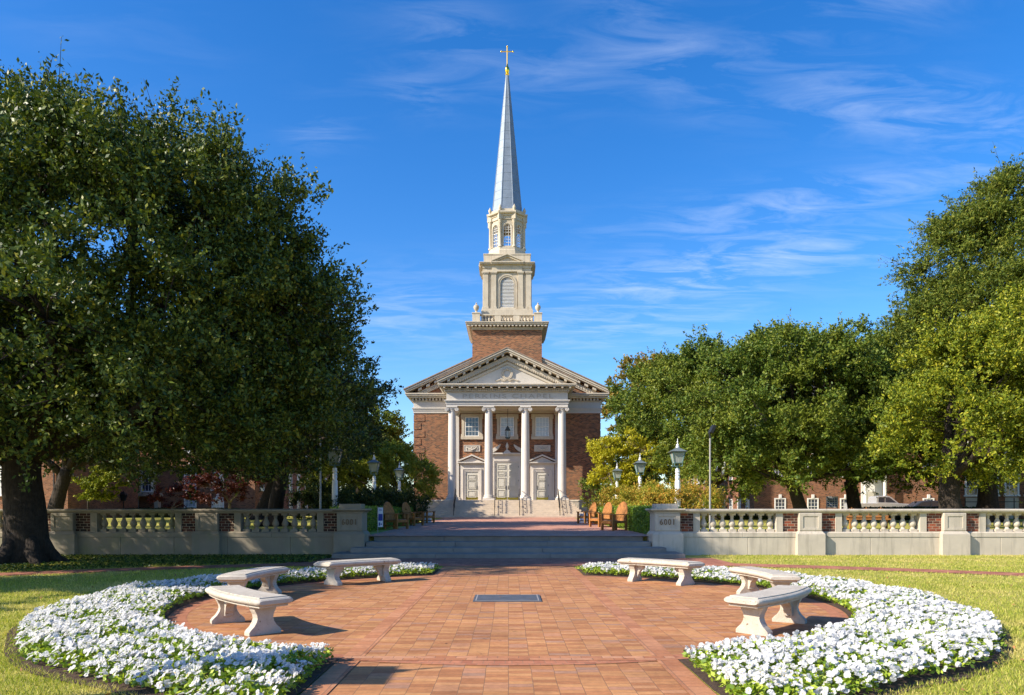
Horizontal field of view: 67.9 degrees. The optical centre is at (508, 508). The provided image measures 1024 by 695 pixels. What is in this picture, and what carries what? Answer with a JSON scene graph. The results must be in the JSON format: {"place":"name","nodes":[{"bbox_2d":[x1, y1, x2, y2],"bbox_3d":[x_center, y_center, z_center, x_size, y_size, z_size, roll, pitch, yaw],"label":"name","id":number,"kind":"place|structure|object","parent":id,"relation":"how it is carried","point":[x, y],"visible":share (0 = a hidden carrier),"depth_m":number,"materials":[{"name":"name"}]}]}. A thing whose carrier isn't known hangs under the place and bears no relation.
{"place":"outdoors","nodes":[
{"label":"outdoors","id":0,"kind":"place"},
{"bbox_2d":[332,536,684,557],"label":"stone steps","id":1,"kind":"structure","parent":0,"point":[508,547],"depth_m":24.33,"materials":[{"name":"stone"}]},
{"bbox_2d":[370,517,646,535],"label":"brick terrace","id":2,"kind":"structure","parent":0,"point":[506,526],"depth_m":33.71,"materials":[{"name":"brick"}]},
{"bbox_2d":[377,506,382,534],"bbox_3d":[-4.485,0.430,26.599,0.190,1.000,0.027,0,0,0],"label":"banner sign","id":3,"kind":"object","parent":2,"relation":"on","point":[379,517],"visible":0.97,"depth_m":26.59,"materials":[{"name":"blue metal"}]},
{"bbox_2d":[383,502,408,528],"bbox_3d":[-4.950,0.299,33.200,0.940,1.196,0.885,0,0,30],"label":"wooden armchair","id":4,"kind":"object","parent":2,"relation":"on","point":[389,513],"visible":0.98,"depth_m":33.25,"materials":[{"name":"brown wood"}]},
{"bbox_2d":[401,502,424,525],"bbox_3d":[-4.860,0.270,38.400,0.940,1.196,0.885,0,0,28],"label":"wooden armchair","id":5,"kind":"object","parent":2,"relation":"on","point":[405,506],"visible":0.84,"depth_m":38.41,"materials":[{"name":"brown wood"}]},
{"bbox_2d":[415,502,435,522],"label":"wooden armchair","id":6,"kind":"object","parent":2,"relation":"on","point":[430,516],"visible":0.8,"depth_m":43.47,"materials":[{"name":"brown wood"}]},
{"bbox_2d":[577,502,596,523],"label":"wooden armchair","id":7,"kind":"object","parent":2,"relation":"on","point":[593,508],"visible":0.81,"depth_m":42.45,"materials":[{"name":"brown wood"}]},
{"bbox_2d":[589,502,611,526],"bbox_3d":[4.420,0.282,36.200,0.940,1.196,0.885,0,0,-28],"label":"wooden armchair","id":8,"kind":"object","parent":2,"relation":"on","point":[607,509],"visible":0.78,"depth_m":36.20,"materials":[{"name":"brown wood"}]},
{"bbox_2d":[600,501,629,530],"bbox_3d":[4.399,0.309,31.400,0.940,1.196,0.885,0,0,-30],"label":"wooden armchair","id":9,"kind":"object","parent":2,"relation":"on","point":[621,515],"visible":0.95,"depth_m":31.39,"materials":[{"name":"brown wood"}]},
{"bbox_2d":[274,558,742,565],"bbox_3d":[0.000,1.534,21.900,12.600,0.001,3.200,0,0,0],"label":"brick apron","id":10,"kind":"object","parent":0,"point":[521,561],"visible":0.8,"depth_m":21.98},
{"bbox_2d":[303,566,714,694],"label":"paved path","id":11,"kind":"structure","parent":0,"point":[383,678],"depth_m":6.91,"materials":[{"name":"brick"}]},
{"bbox_2d":[300,569,448,694],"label":"paving band","id":12,"kind":"object","parent":11,"relation":"on","point":[328,681],"visible":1,"depth_m":8.53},
{"bbox_2d":[568,569,716,694],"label":"paving band","id":13,"kind":"object","parent":11,"relation":"on","point":[688,680],"visible":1,"depth_m":8.53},
{"bbox_2d":[0,515,1023,694],"bbox_3d":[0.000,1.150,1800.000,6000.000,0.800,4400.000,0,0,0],"label":"lawn","id":14,"kind":"structure","parent":0,"point":[308,526],"depth_m":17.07,"materials":[{"name":"plant"}]},
{"bbox_2d":[0,458,137,518],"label":"brick hall","id":15,"kind":"structure","parent":14,"relation":"on","point":[72,502],"depth_m":60.28,"materials":[{"name":"brick"}]},
{"bbox_2d":[70,464,131,508],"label":"green tree","id":16,"kind":"object","parent":14,"relation":"on","point":[93,483],"visible":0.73,"depth_m":54.54,"materials":[{"name":"green plant"}]},
{"bbox_2d":[120,491,127,508],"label":"courtyard lamp","id":17,"kind":"object","parent":14,"relation":"on","point":[123,495],"visible":0.83,"depth_m":65.86,"materials":[{"name":"black metal"}]},
{"bbox_2d":[42,400,224,508],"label":"oak tree","id":18,"kind":"object","parent":14,"relation":"on","point":[65,470],"visible":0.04,"depth_m":45.76,"materials":[{"name":"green plant"}]},
{"bbox_2d":[9,285,270,483],"bbox_3d":[-21.508,-4.699,30.221,23.977,11.654,11.252,0,0,0],"label":"oak tree","id":19,"kind":"object","parent":14,"relation":"on","point":[84,458],"visible":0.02,"depth_m":30.17,"materials":[{"name":"green plant"}]},
{"bbox_2d":[0,553,331,571],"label":"ground cover","id":20,"kind":"object","parent":14,"relation":"on","point":[290,558],"visible":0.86,"depth_m":21.98,"materials":[{"name":"green plant"}]},
{"bbox_2d":[145,482,202,517],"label":"maple tree","id":21,"kind":"object","parent":14,"relation":"on","point":[156,495],"visible":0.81,"depth_m":61.63,"materials":[{"name":"red plant"}]},
{"bbox_2d":[125,507,239,516],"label":"hedge","id":22,"kind":"object","parent":14,"relation":"on","point":[148,515],"visible":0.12,"depth_m":66.64,"materials":[{"name":"green plant"}]},
{"bbox_2d":[0,504,371,554],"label":"balustrade wall","id":23,"kind":"structure","parent":14,"relation":"on","point":[343,527],"depth_m":25.22,"materials":[{"name":"stone"}]},
{"bbox_2d":[0,37,401,564],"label":"oak tree","id":24,"kind":"object","parent":14,"relation":"on","point":[132,182],"visible":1,"depth_m":19.18,"materials":[{"name":"green plant"}]},
{"bbox_2d":[4,569,439,694],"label":"flower bed soil","id":25,"kind":"structure","parent":14,"relation":"on","point":[147,690],"depth_m":7.26,"materials":[{"name":"soil"}]},
{"bbox_2d":[7,562,438,694],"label":"pansy","id":26,"kind":"object","parent":25,"relation":"on","point":[260,654],"depth_m":7.79,"materials":[{"name":"plant"}]},
{"bbox_2d":[164,680,171,687],"bbox_3d":[-2.784,1.427,6.202,0.061,0.067,0.131,-7,-7,-31],"label":"white pansy","id":27,"kind":"object","parent":26,"relation":"attached to","point":[166,685],"visible":0.97,"depth_m":6.15,"materials":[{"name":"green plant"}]},
{"bbox_2d":[171,669,179,676],"bbox_3d":[-2.737,1.376,6.312,0.062,0.068,0.134,6,-24,5],"label":"white pansy","id":28,"kind":"object","parent":26,"relation":"attached to","point":[175,672],"visible":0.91,"depth_m":6.26,"materials":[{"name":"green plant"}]},
{"bbox_2d":[266,679,276,687],"bbox_3d":[-1.893,1.412,6.092,0.062,0.067,0.130,-18,-34,-1],"label":"white pansy","id":29,"kind":"object","parent":26,"relation":"attached to","point":[269,682],"visible":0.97,"depth_m":6.05,"materials":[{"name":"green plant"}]},
{"bbox_2d":[178,466,265,508],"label":"maple tree","id":30,"kind":"object","parent":14,"relation":"on","point":[203,482],"visible":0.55,"depth_m":59.27,"materials":[{"name":"red plant"}]},
{"bbox_2d":[98,412,366,519],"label":"oak tree","id":31,"kind":"object","parent":14,"relation":"on","point":[263,502],"depth_m":53.23,"materials":[{"name":"green plant"}]},
{"bbox_2d":[138,445,338,515],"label":"brick hall","id":32,"kind":"structure","parent":14,"relation":"on","point":[166,479],"depth_m":72.00,"materials":[{"name":"brick"}]},
{"bbox_2d":[140,470,152,491],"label":"window","id":33,"kind":"structure","parent":32,"relation":"in","point":[145,488],"depth_m":71.84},
{"bbox_2d":[138,464,162,507],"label":"doorway","id":34,"kind":"structure","parent":32,"relation":"in","point":[157,504],"depth_m":71.71,"materials":[{"name":"stone"}]},
{"bbox_2d":[184,498,196,507],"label":"window","id":35,"kind":"structure","parent":32,"relation":"in","point":[187,503],"depth_m":71.98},
{"bbox_2d":[211,494,223,507],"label":"window","id":36,"kind":"structure","parent":32,"relation":"in","point":[220,505],"depth_m":71.98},
{"bbox_2d":[91,287,403,526],"bbox_3d":[-12.325,-5.252,35.105,14.024,12.540,18.278,0,0,0],"label":"oak tree","id":37,"kind":"object","parent":14,"relation":"on","point":[277,496],"visible":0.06,"depth_m":37.52,"materials":[{"name":"green plant"}]},
{"bbox_2d":[284,475,355,520],"bbox_3d":[-9.122,-0.267,37.841,3.903,2.864,4.073,0,0,-43],"label":"shrub","id":38,"kind":"object","parent":14,"relation":"on","point":[306,499],"visible":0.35,"depth_m":37.39,"materials":[{"name":"green plant"}]},
{"bbox_2d":[319,428,320,508],"bbox_3d":[-7.354,-1.130,30.000,0.268,4.320,0.440,0,0,0],"label":"floodlight pole","id":39,"kind":"object","parent":14,"relation":"on","point":[320,483],"visible":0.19,"depth_m":29.97,"materials":[{"name":"grey metal"}]},
{"bbox_2d":[327,445,342,506],"bbox_3d":[-7.830,-1.110,34.300,0.780,4.230,0.780,0,0,0],"label":"lamp post","id":40,"kind":"object","parent":14,"relation":"on","point":[334,482],"visible":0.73,"depth_m":34.19,"materials":[{"name":"metal"}]},
{"bbox_2d":[288,415,393,496],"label":"oak tree","id":41,"kind":"object","parent":14,"relation":"on","point":[339,468],"visible":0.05,"depth_m":60.88,"materials":[{"name":"green plant"}]},
{"bbox_2d":[306,485,384,520],"bbox_3d":[-7.366,0.040,34.896,4.106,2.294,4.112,0,0,0],"label":"shrub","id":42,"kind":"object","parent":14,"relation":"on","point":[351,497],"visible":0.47,"depth_m":34.45,"materials":[{"name":"green plant"}]},
{"bbox_2d":[293,386,413,495],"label":"oak tree","id":43,"kind":"object","parent":14,"relation":"on","point":[396,433],"visible":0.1,"depth_m":74.41,"materials":[{"name":"green plant"}]},
{"bbox_2d":[366,456,381,488],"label":"lamp post","id":44,"kind":"object","parent":14,"relation":"on","point":[374,464],"visible":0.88,"depth_m":44.10,"materials":[{"name":"metal"}]},
{"bbox_2d":[329,503,419,531],"bbox_3d":[-5.932,0.382,36.901,1.312,1.198,19.640,0,0,0],"label":"hedge","id":45,"kind":"object","parent":14,"relation":"on","point":[372,520],"visible":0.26,"depth_m":31.27,"materials":[{"name":"green plant"}]},
{"bbox_2d":[305,439,443,506],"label":"tree","id":46,"kind":"object","parent":14,"relation":"on","point":[413,466],"visible":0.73,"depth_m":56.44,"materials":[{"name":"green plant"}]},
{"bbox_2d":[347,441,413,490],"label":"distant woods","id":47,"kind":"object","parent":14,"relation":"on","point":[410,482],"visible":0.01,"depth_m":134.49,"materials":[{"name":"green plant"}]},
{"bbox_2d":[357,481,408,522],"bbox_3d":[-6.870,-0.050,39.412,3.752,2.808,3.759,0,0,-39],"label":"shrub","id":48,"kind":"object","parent":14,"relation":"on","point":[395,500],"visible":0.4,"depth_m":39.05,"materials":[{"name":"green plant"}]},
{"bbox_2d":[393,462,404,491],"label":"lamp post","id":49,"kind":"object","parent":14,"relation":"on","point":[399,472],"visible":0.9,"depth_m":54.00,"materials":[{"name":"metal"}]},
{"bbox_2d":[375,482,431,523],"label":"shrub","id":50,"kind":"object","parent":14,"relation":"on","point":[411,498],"visible":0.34,"depth_m":43.89,"materials":[{"name":"green plant"}]},
{"bbox_2d":[403,46,609,516],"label":"chapel","id":51,"kind":"structure","parent":14,"relation":"on","point":[540,457],"depth_m":68.07,"materials":[{"name":"brick"}]},
{"bbox_2d":[453,489,455,515],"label":"handrail","id":52,"kind":"object","parent":51,"relation":"on","point":[454,502],"visible":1,"depth_m":63.55,"materials":[{"name":"black metal"}]},
{"bbox_2d":[461,414,482,438],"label":"window","id":53,"kind":"structure","parent":51,"relation":"in","point":[471,423],"depth_m":68.13,"materials":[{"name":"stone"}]},
{"bbox_2d":[496,414,517,438],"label":"window","id":54,"kind":"structure","parent":51,"relation":"in","point":[501,418],"depth_m":68.13,"materials":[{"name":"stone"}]},
{"bbox_2d":[505,409,509,438],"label":"hanging lantern","id":55,"kind":"object","parent":51,"relation":"hanging from","point":[507,429],"visible":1,"depth_m":66.47,"materials":[{"name":"black metal"}]},
{"bbox_2d":[531,414,553,438],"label":"window","id":56,"kind":"structure","parent":51,"relation":"in","point":[540,422],"depth_m":68.13,"materials":[{"name":"stone"}]},
{"bbox_2d":[168,576,848,665],"bbox_3d":[0.000,1.540,12.600,10.300,0.001,10.300,0,0,0],"label":"paved court","id":57,"kind":"object","parent":14,"relation":"on","point":[560,619],"visible":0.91,"depth_m":10.64,"materials":[{"name":"brick"}]},
{"bbox_2d":[205,585,292,636],"bbox_3d":[-3.403,1.301,9.794,0.579,0.478,1.922,0,0,-39],"label":"stone bench","id":58,"kind":"object","parent":57,"relation":"on","point":[262,605],"visible":1,"depth_m":9.35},
{"bbox_2d":[217,566,289,593],"bbox_3d":[-4.382,1.301,13.099,0.579,0.478,1.922,0,0,6],"label":"stone bench","id":59,"kind":"object","parent":57,"relation":"on","point":[268,576],"visible":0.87,"depth_m":13.14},
{"bbox_2d":[313,557,400,585],"bbox_3d":[-3.091,1.301,15.746,1.922,0.478,0.579,0,0,-45],"label":"stone bench","id":60,"kind":"object","parent":57,"relation":"on","point":[335,568],"visible":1,"depth_m":15.50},
{"bbox_2d":[174,575,700,657],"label":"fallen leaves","id":61,"kind":"object","parent":57,"relation":"on","point":[460,613],"visible":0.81,"depth_m":12.38,"materials":[{"name":"brown plant"}]},
{"bbox_2d":[473,595,541,601],"bbox_3d":[-0.020,1.536,13.000,1.140,0.029,0.940,0,0,0],"label":"memorial plaque","id":62,"kind":"object","parent":57,"relation":"on","point":[505,598],"visible":0.98,"depth_m":12.87,"materials":[{"name":"metal"}]},
{"bbox_2d":[169,574,847,664],"bbox_3d":[0.000,1.538,12.600,10.280,0.001,10.280,0,0,0],"label":"court border","id":63,"kind":"object","parent":57,"relation":"on","point":[179,615],"visible":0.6,"depth_m":8.01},
{"bbox_2d":[340,656,676,659],"bbox_3d":[0.000,1.534,7.800,3.420,0.001,0.200,0,0,0],"label":"paving band","id":64,"kind":"object","parent":63,"relation":"on","point":[509,658],"visible":1,"depth_m":7.78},
{"bbox_2d":[434,575,582,575],"bbox_3d":[0.000,1.534,17.450,3.420,0.001,0.200,0,0,0],"label":"paving band","id":65,"kind":"object","parent":57,"relation":"on","point":[508,575],"visible":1,"depth_m":17.40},
{"bbox_2d":[617,558,704,585],"bbox_3d":[3.119,1.301,15.719,1.922,0.478,0.579,0,0,45],"label":"stone bench","id":66,"kind":"object","parent":57,"relation":"on","point":[683,569],"visible":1,"depth_m":15.47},
{"bbox_2d":[622,608,823,609],"bbox_3d":[3.270,1.536,11.650,3.060,0.001,0.200,0,0,0],"label":"paving band","id":67,"kind":"object","parent":57,"relation":"on","point":[708,609],"visible":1,"depth_m":11.56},
{"bbox_2d":[728,566,800,593],"bbox_3d":[4.386,1.301,13.061,0.579,0.478,1.922,0,0,-6],"label":"stone bench","id":68,"kind":"object","parent":57,"relation":"on","point":[749,576],"visible":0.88,"depth_m":13.04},
{"bbox_2d":[724,585,811,635],"bbox_3d":[3.403,1.301,9.794,0.579,0.478,1.922,0,0,39],"label":"stone bench","id":69,"kind":"object","parent":57,"relation":"on","point":[754,605],"visible":0.98,"depth_m":9.35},
{"bbox_2d":[0,554,1023,694],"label":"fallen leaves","id":70,"kind":"object","parent":14,"relation":"on","point":[732,560],"visible":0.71,"depth_m":14.02,"materials":[{"name":"brown plant"}]},
{"bbox_2d":[586,481,638,509],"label":"shrub","id":71,"kind":"object","parent":14,"relation":"on","point":[610,491],"visible":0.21,"depth_m":44.28,"materials":[{"name":"yellow plant"}]},
{"bbox_2d":[611,466,622,498],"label":"lamp post","id":72,"kind":"object","parent":14,"relation":"on","point":[617,472],"visible":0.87,"depth_m":54.99,"materials":[{"name":"metal"}]},
{"bbox_2d":[585,426,667,487],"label":"yellow tree","id":73,"kind":"object","parent":14,"relation":"on","point":[600,451],"visible":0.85,"depth_m":58.19,"materials":[{"name":"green plant"}]},
{"bbox_2d":[577,358,697,507],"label":"green tree","id":74,"kind":"object","parent":14,"relation":"on","point":[635,377],"visible":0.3,"depth_m":60.92,"materials":[{"name":"green plant"}]},
{"bbox_2d":[593,503,681,533],"bbox_3d":[5.647,0.388,36.840,1.545,1.202,19.571,0,0,0],"label":"hedge","id":75,"kind":"object","parent":14,"relation":"on","point":[639,519],"visible":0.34,"depth_m":29.94,"materials":[{"name":"green plant"}]},
{"bbox_2d":[608,476,668,506],"bbox_3d":[7.030,-0.111,39.700,4.182,3.158,3.715,0,0,0],"label":"shrub","id":76,"kind":"object","parent":14,"relation":"on","point":[631,496],"visible":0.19,"depth_m":39.39,"materials":[{"name":"yellow plant"}]},
{"bbox_2d":[633,457,646,489],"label":"lamp post","id":77,"kind":"object","parent":14,"relation":"on","point":[639,464],"visible":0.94,"depth_m":44.80,"materials":[{"name":"metal"}]},
{"bbox_2d":[600,346,689,483],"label":"autumn tree","id":78,"kind":"object","parent":14,"relation":"on","point":[627,360],"visible":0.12,"depth_m":87.15,"materials":[{"name":"green plant"}]},
{"bbox_2d":[602,428,689,489],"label":"distant woods","id":79,"kind":"object","parent":14,"relation":"on","point":[664,479],"depth_m":128.31,"materials":[{"name":"green plant"}]},
{"bbox_2d":[625,475,704,517],"bbox_3d":[7.433,-0.075,35.854,3.648,2.972,3.642,0,0,0],"label":"shrub","id":80,"kind":"object","parent":14,"relation":"on","point":[658,493],"visible":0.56,"depth_m":35.18,"materials":[{"name":"yellow plant"}]},
{"bbox_2d":[667,438,687,508],"bbox_3d":[7.780,-1.114,35.000,0.780,4.230,0.780,0,0,0],"label":"lamp post","id":81,"kind":"object","parent":14,"relation":"on","point":[677,454],"visible":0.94,"depth_m":34.88,"materials":[{"name":"metal"}]},
{"bbox_2d":[660,476,733,526],"bbox_3d":[8.834,-0.159,37.692,3.971,3.217,4.047,0,0,0],"label":"shrub","id":82,"kind":"object","parent":14,"relation":"on","point":[717,502],"visible":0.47,"depth_m":36.72,"materials":[{"name":"yellow plant"}]},
{"bbox_2d":[708,425,716,528],"bbox_3d":[8.016,-1.130,30.000,0.268,4.320,0.440,0,0,0],"label":"floodlight pole","id":83,"kind":"object","parent":14,"relation":"on","point":[711,429],"visible":0.86,"depth_m":29.97,"materials":[{"name":"grey metal"}]},
{"bbox_2d":[616,324,813,519],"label":"oak tree","id":84,"kind":"object","parent":14,"relation":"on","point":[672,370],"visible":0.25,"depth_m":50.44,"materials":[{"name":"green plant"}]},
{"bbox_2d":[719,513,842,519],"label":"hedge","id":85,"kind":"object","parent":14,"relation":"on","point":[746,517],"visible":0.09,"depth_m":53.03,"materials":[{"name":"green plant"}]},
{"bbox_2d":[667,308,927,508],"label":"oak tree","id":86,"kind":"object","parent":14,"relation":"on","point":[816,353],"visible":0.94,"depth_m":43.04,"materials":[{"name":"green plant"}]},
{"bbox_2d":[682,385,938,508],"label":"brick hall","id":87,"kind":"structure","parent":14,"relation":"on","point":[775,496],"depth_m":79.00,"materials":[{"name":"brick"}]},
{"bbox_2d":[729,499,732,508],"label":"window","id":88,"kind":"structure","parent":87,"relation":"in","point":[730,500],"depth_m":87.10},
{"bbox_2d":[746,498,749,508],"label":"window","id":89,"kind":"structure","parent":87,"relation":"in","point":[748,501],"depth_m":80.75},
{"bbox_2d":[774,494,785,508],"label":"window","id":90,"kind":"structure","parent":87,"relation":"in","point":[779,503],"depth_m":78.97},
{"bbox_2d":[807,494,818,508],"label":"window","id":91,"kind":"structure","parent":87,"relation":"in","point":[812,503],"depth_m":78.95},
{"bbox_2d":[840,494,845,508],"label":"window","id":92,"kind":"structure","parent":87,"relation":"in","point":[842,500],"depth_m":78.97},
{"bbox_2d":[645,504,1023,555],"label":"balustrade wall","id":93,"kind":"structure","parent":14,"relation":"on","point":[823,532],"depth_m":25.22,"materials":[{"name":"stone"}]},
{"bbox_2d":[768,322,966,520],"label":"oak tree","id":94,"kind":"object","parent":14,"relation":"on","point":[852,496],"visible":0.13,"depth_m":46.96,"materials":[{"name":"green plant"}]},
{"bbox_2d":[846,507,890,528],"bbox_3d":[16.200,0.430,34.220,2.000,0.960,0.540,0,0,0],"label":"garden bench","id":95,"kind":"object","parent":14,"relation":"on","point":[868,515],"visible":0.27,"depth_m":34.41,"materials":[{"name":"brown wood"}]},
{"bbox_2d":[844,496,907,508],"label":"pickup truck","id":96,"kind":"object","parent":14,"relation":"on","point":[885,501],"visible":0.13,"depth_m":69.15,"materials":[{"name":"paint"}]},
{"bbox_2d":[862,506,975,519],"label":"hedge","id":97,"kind":"object","parent":14,"relation":"on","point":[906,517],"visible":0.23,"depth_m":52.12,"materials":[{"name":"green plant"}]},
{"bbox_2d":[905,500,938,507],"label":"parked car","id":98,"kind":"object","parent":14,"relation":"on","point":[926,503],"visible":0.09,"depth_m":66.25,"materials":[{"name":"paint"}]},
{"bbox_2d":[857,146,1023,521],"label":"tree","id":99,"kind":"object","parent":14,"relation":"on","point":[985,224],"visible":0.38,"depth_m":45.39,"materials":[{"name":"green plant"}]},
{"bbox_2d":[862,281,1023,508],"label":"oak tree","id":100,"kind":"object","parent":14,"relation":"on","point":[989,348],"visible":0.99,"depth_m":33.42,"materials":[{"name":"green plant"}]},
{"bbox_2d":[960,416,1023,518],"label":"brick hall","id":101,"kind":"structure","parent":14,"relation":"on","point":[971,499],"depth_m":55.62,"materials":[{"name":"brick"}]},
{"bbox_2d":[964,442,977,496],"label":"window","id":102,"kind":"structure","parent":101,"relation":"in","point":[974,493],"depth_m":56.58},
{"bbox_2d":[1003,452,1020,495],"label":"window","id":103,"kind":"structure","parent":101,"relation":"in","point":[1016,492],"depth_m":55.51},
{"bbox_2d":[965,498,1023,518],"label":"iron fence","id":104,"kind":"object","parent":14,"relation":"on","point":[1014,501],"visible":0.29,"depth_m":54.11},
{"bbox_2d":[0,563,1023,575],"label":"brick path","id":105,"kind":"structure","parent":0,"point":[743,564],"depth_m":19.15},
{"bbox_2d":[0,0,1023,503],"label":"sky","id":106,"kind":"structure","parent":0,"point":[728,166],"materials":[{"name":"blue"}]},
{"bbox_2d":[577,569,1012,694],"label":"flower bed soil","id":107,"kind":"structure","parent":0,"point":[923,679],"depth_m":7.18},
{"bbox_2d":[738,674,745,680],"bbox_3d":[1.914,1.393,6.146,0.062,0.068,0.132,-2,-34,44],"label":"white pansy","id":108,"kind":"object","parent":107,"relation":"in","point":[742,677],"visible":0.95,"depth_m":6.11,"materials":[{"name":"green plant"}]},
{"bbox_2d":[745,687,752,693],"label":"white pansy","id":109,"kind":"object","parent":107,"relation":"in","point":[748,690],"visible":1,"depth_m":5.76,"materials":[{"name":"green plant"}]},
{"bbox_2d":[578,561,1006,694],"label":"pansy","id":110,"kind":"object","parent":107,"relation":"on","point":[836,633],"depth_m":7.74,"materials":[{"name":"plant"}]},
{"bbox_2d":[834,676,842,682],"bbox_3d":[2.677,1.422,6.179,0.061,0.067,0.129,-23,-44,-2],"label":"white pansy","id":111,"kind":"object","parent":107,"relation":"in","point":[837,679],"visible":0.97,"depth_m":6.14,"materials":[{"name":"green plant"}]},
{"bbox_2d":[826,496,837,508],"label":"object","id":112,"kind":"object","parent":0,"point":[831,501],"visible":0.98,"depth_m":54.98,"materials":[{"name":"grey metal"}]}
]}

